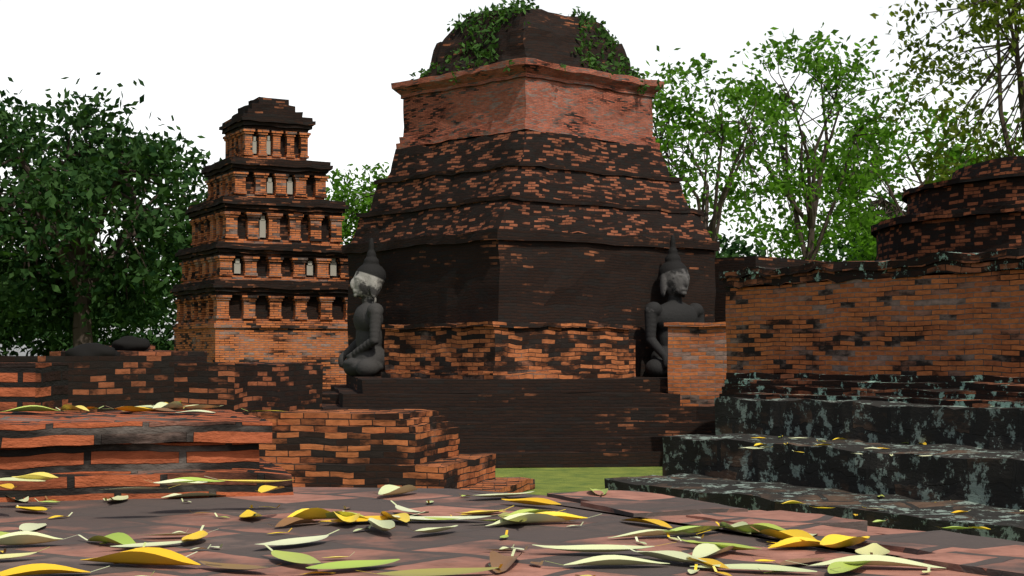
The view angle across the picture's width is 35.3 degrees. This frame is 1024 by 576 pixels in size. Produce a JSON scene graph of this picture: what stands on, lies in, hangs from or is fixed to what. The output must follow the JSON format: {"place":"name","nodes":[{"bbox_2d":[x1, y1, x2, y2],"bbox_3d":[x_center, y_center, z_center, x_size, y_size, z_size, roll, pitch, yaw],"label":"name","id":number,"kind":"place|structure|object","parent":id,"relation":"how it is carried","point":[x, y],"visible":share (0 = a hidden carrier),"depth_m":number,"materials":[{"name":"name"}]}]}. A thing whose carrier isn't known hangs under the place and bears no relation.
{"place":"outdoors","nodes":[
{"label":"outdoors","id":0,"kind":"place"},
{"bbox_2d":[0,356,173,412],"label":"wall","id":1,"kind":"structure","parent":0,"point":[112,382],"depth_m":14.74,"materials":[{"name":"brick"}]},
{"bbox_2d":[106,345,154,349],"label":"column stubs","id":2,"kind":"object","parent":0,"point":[151,347],"depth_m":19.32,"materials":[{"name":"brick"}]},
{"bbox_2d":[257,408,534,492],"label":"brick wall","id":3,"kind":"structure","parent":0,"point":[354,448],"depth_m":17.90,"materials":[{"name":"orange brick"}]},
{"bbox_2d":[0,0,1023,355],"label":"sky","id":4,"kind":"structure","parent":0,"point":[197,62],"materials":[{"name":"white"}]},
{"bbox_2d":[496,466,664,494],"bbox_3d":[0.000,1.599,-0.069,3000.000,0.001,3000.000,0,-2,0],"label":"ground","id":5,"kind":"structure","parent":0,"point":[559,479],"depth_m":21.82,"materials":[{"name":"green plant"}]},
{"bbox_2d":[0,167,65,347],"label":"tree","id":6,"kind":"object","parent":5,"relation":"on","point":[34,337],"depth_m":74.06,"materials":[{"name":"green plant"}]},
{"bbox_2d":[0,256,182,355],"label":"bushes","id":7,"kind":"object","parent":5,"relation":"on","point":[159,342],"visible":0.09,"depth_m":81.27,"materials":[{"name":"green plant"}]},
{"bbox_2d":[0,72,222,353],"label":"tree","id":8,"kind":"object","parent":5,"relation":"on","point":[83,174],"depth_m":62.38,"materials":[{"name":"green plant"}]},
{"bbox_2d":[49,350,323,417],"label":"wall","id":9,"kind":"structure","parent":5,"relation":"on","point":[250,388],"depth_m":18.49,"materials":[{"name":"brick"}]},
{"bbox_2d":[65,343,118,355],"bbox_3d":[-4.813,0.766,18.385,0.618,0.282,0.418,0,-2,0],"label":"stone fragment","id":10,"kind":"object","parent":9,"relation":"on","point":[92,349],"visible":0.57,"depth_m":18.24,"materials":[{"name":"black stone"}]},
{"bbox_2d":[111,336,149,350],"bbox_3d":[-4.499,0.669,18.987,0.456,0.211,0.336,0,-2,0],"label":"stone fragment","id":11,"kind":"object","parent":9,"relation":"on","point":[130,343],"visible":0.9,"depth_m":18.88,"materials":[{"name":"black stone"}]},
{"bbox_2d":[172,128,347,391],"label":"brick tower","id":12,"kind":"structure","parent":5,"relation":"on","point":[212,329],"depth_m":35.64,"materials":[{"name":"brick"}]},
{"bbox_2d":[170,97,348,319],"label":"tower cornices","id":13,"kind":"object","parent":12,"relation":"attached to","point":[276,114],"visible":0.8,"depth_m":35.82,"materials":[{"name":"black brick"}]},
{"bbox_2d":[233,136,335,275],"bbox_3d":[-5.453,-1.894,36.916,3.017,3.312,3.632,0,-2,0],"label":"niche statue","id":14,"kind":"object","parent":12,"relation":"attached to","point":[262,233],"visible":0.64,"depth_m":35.96,"materials":[{"name":"grey stone"}]},
{"bbox_2d":[323,391,338,403],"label":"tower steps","id":15,"kind":"structure","parent":5,"relation":"on","point":[331,397],"depth_m":26.27,"materials":[{"name":"brick"}]},
{"bbox_2d":[325,162,388,245],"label":"tree","id":16,"kind":"object","parent":5,"relation":"on","point":[340,195],"depth_m":66.23,"materials":[{"name":"green plant"}]},
{"bbox_2d":[0,487,984,575],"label":"brick pavement","id":17,"kind":"structure","parent":5,"relation":"on","point":[466,543],"depth_m":4.00,"materials":[{"name":"brick"}]},
{"bbox_2d":[0,409,291,501],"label":"brick steps","id":18,"kind":"structure","parent":17,"relation":"on","point":[90,454],"depth_m":5.20,"materials":[{"name":"brick"}]},
{"bbox_2d":[0,363,68,409],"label":"brick wall","id":19,"kind":"structure","parent":18,"relation":"on","point":[38,384],"depth_m":6.70,"materials":[{"name":"brick"}]},
{"bbox_2d":[546,490,1023,575],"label":"platform edge blocks","id":20,"kind":"structure","parent":17,"relation":"on","point":[985,556],"depth_m":4.24,"materials":[{"name":"brick"}]},
{"bbox_2d":[323,375,715,467],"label":"stepped platform","id":21,"kind":"structure","parent":5,"relation":"on","point":[573,422],"depth_m":24.28,"materials":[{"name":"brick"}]},
{"bbox_2d":[338,238,385,376],"bbox_3d":[-2.665,0.355,29.270,0.793,2.536,1.505,1,-3,-18],"label":"buddha statue","id":22,"kind":"object","parent":21,"relation":"on","point":[363,353],"visible":0.97,"depth_m":29.01,"materials":[{"name":"stone"}]},
{"bbox_2d":[381,321,635,378],"bbox_3d":[-0.025,1.086,27.365,4.389,0.973,4.952,0,-2,0],"label":"brick base","id":23,"kind":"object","parent":21,"relation":"on","point":[503,350],"depth_m":25.95,"materials":[{"name":"orange brick"}]},
{"bbox_2d":[342,160,719,376],"bbox_3d":[0.290,-0.200,30.238,7.102,3.770,7.076,0,-2,0],"label":"chedi body","id":24,"kind":"object","parent":21,"relation":"on","point":[526,275],"visible":0.58,"depth_m":28.16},
{"bbox_2d":[349,130,711,244],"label":"tiers","id":25,"kind":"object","parent":24,"relation":"on","point":[519,179],"visible":0.91,"depth_m":28.68,"materials":[{"name":"black brick"}]},
{"bbox_2d":[391,57,665,148],"bbox_3d":[0.297,-3.257,30.377,5.197,1.293,5.191,0,-2,0],"label":"stupa upper tier","id":26,"kind":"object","parent":25,"relation":"on","point":[528,93],"depth_m":29.10,"materials":[{"name":"red brick"}]},
{"bbox_2d":[415,6,641,77],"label":"stupa dome","id":27,"kind":"structure","parent":26,"relation":"on","point":[548,36],"depth_m":29.30,"materials":[{"name":"brown brick"}]},
{"bbox_2d":[409,0,663,96],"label":"ivy","id":28,"kind":"object","parent":27,"relation":"on","point":[475,28],"visible":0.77,"depth_m":29.78,"materials":[{"name":"green plant"}]},
{"bbox_2d":[644,235,703,376],"bbox_3d":[2.923,0.321,28.487,1.505,2.536,0.793,2,-3,-36],"label":"buddha statue","id":29,"kind":"object","parent":21,"relation":"on","point":[674,276],"visible":0.7,"depth_m":28.29,"materials":[{"name":"stone"}]},
{"bbox_2d":[664,322,730,405],"bbox_3d":[3.300,1.200,25.449,1.882,1.308,2.099,0,-2,0],"label":"pedestal","id":30,"kind":"object","parent":21,"relation":"on","point":[697,364],"visible":0.51,"depth_m":24.76,"materials":[{"name":"brick"}]},
{"bbox_2d":[662,406,716,432],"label":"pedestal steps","id":31,"kind":"structure","parent":5,"relation":"on","point":[706,413],"depth_m":24.53,"materials":[{"name":"brown brick"}]},
{"bbox_2d":[642,45,822,257],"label":"tree","id":32,"kind":"object","parent":5,"relation":"on","point":[679,108],"depth_m":59.76,"materials":[{"name":"green plant"}]},
{"bbox_2d":[708,219,800,257],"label":"tree leaves","id":33,"kind":"object","parent":5,"relation":"on","point":[731,250],"visible":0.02,"depth_m":118.10,"materials":[{"name":"green plant"}]},
{"bbox_2d":[683,22,939,260],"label":"tree","id":34,"kind":"object","parent":5,"relation":"on","point":[819,62],"depth_m":66.93,"materials":[{"name":"green plant"}]},
{"bbox_2d":[603,396,1023,541],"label":"stone steps","id":35,"kind":"structure","parent":5,"relation":"on","point":[973,463],"depth_m":16.29,"materials":[{"name":"black stone"}]},
{"bbox_2d":[0,401,1023,575],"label":"fallen leaves","id":36,"kind":"object","parent":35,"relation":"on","point":[873,553],"visible":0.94,"depth_m":3.80,"materials":[{"name":"yellow plant"}]},
{"bbox_2d":[718,373,1023,408],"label":"brick ledge","id":37,"kind":"object","parent":35,"relation":"on","point":[977,390],"visible":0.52,"depth_m":18.83,"materials":[{"name":"brick"}]},
{"bbox_2d":[819,189,906,261],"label":"tree leaves","id":38,"kind":"object","parent":5,"relation":"on","point":[840,246],"visible":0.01,"depth_m":111.02,"materials":[{"name":"green plant"}]},
{"bbox_2d":[766,98,1023,261],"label":"tree","id":39,"kind":"object","parent":5,"relation":"on","point":[871,247],"depth_m":80.16,"materials":[{"name":"green plant"}]},
{"bbox_2d":[865,0,1023,191],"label":"tree","id":40,"kind":"object","parent":5,"relation":"on","point":[988,26],"depth_m":53.31,"materials":[{"name":"green plant"}]},
{"bbox_2d":[713,256,836,321],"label":"back wall","id":41,"kind":"structure","parent":0,"point":[729,264],"depth_m":30.97,"materials":[{"name":"brick"}]},
{"bbox_2d":[726,270,1023,376],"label":"orange wall","id":42,"kind":"structure","parent":0,"point":[966,324],"depth_m":19.56,"materials":[{"name":"brick"}]},
{"bbox_2d":[719,248,1023,288],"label":"wall cap","id":43,"kind":"object","parent":42,"relation":"on","point":[993,260],"visible":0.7,"depth_m":19.60,"materials":[{"name":"brick"}]},
{"bbox_2d":[871,155,1023,259],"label":"round drum","id":44,"kind":"object","parent":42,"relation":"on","point":[971,208],"visible":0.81,"depth_m":26.12,"materials":[{"name":"brick"}]}
]}

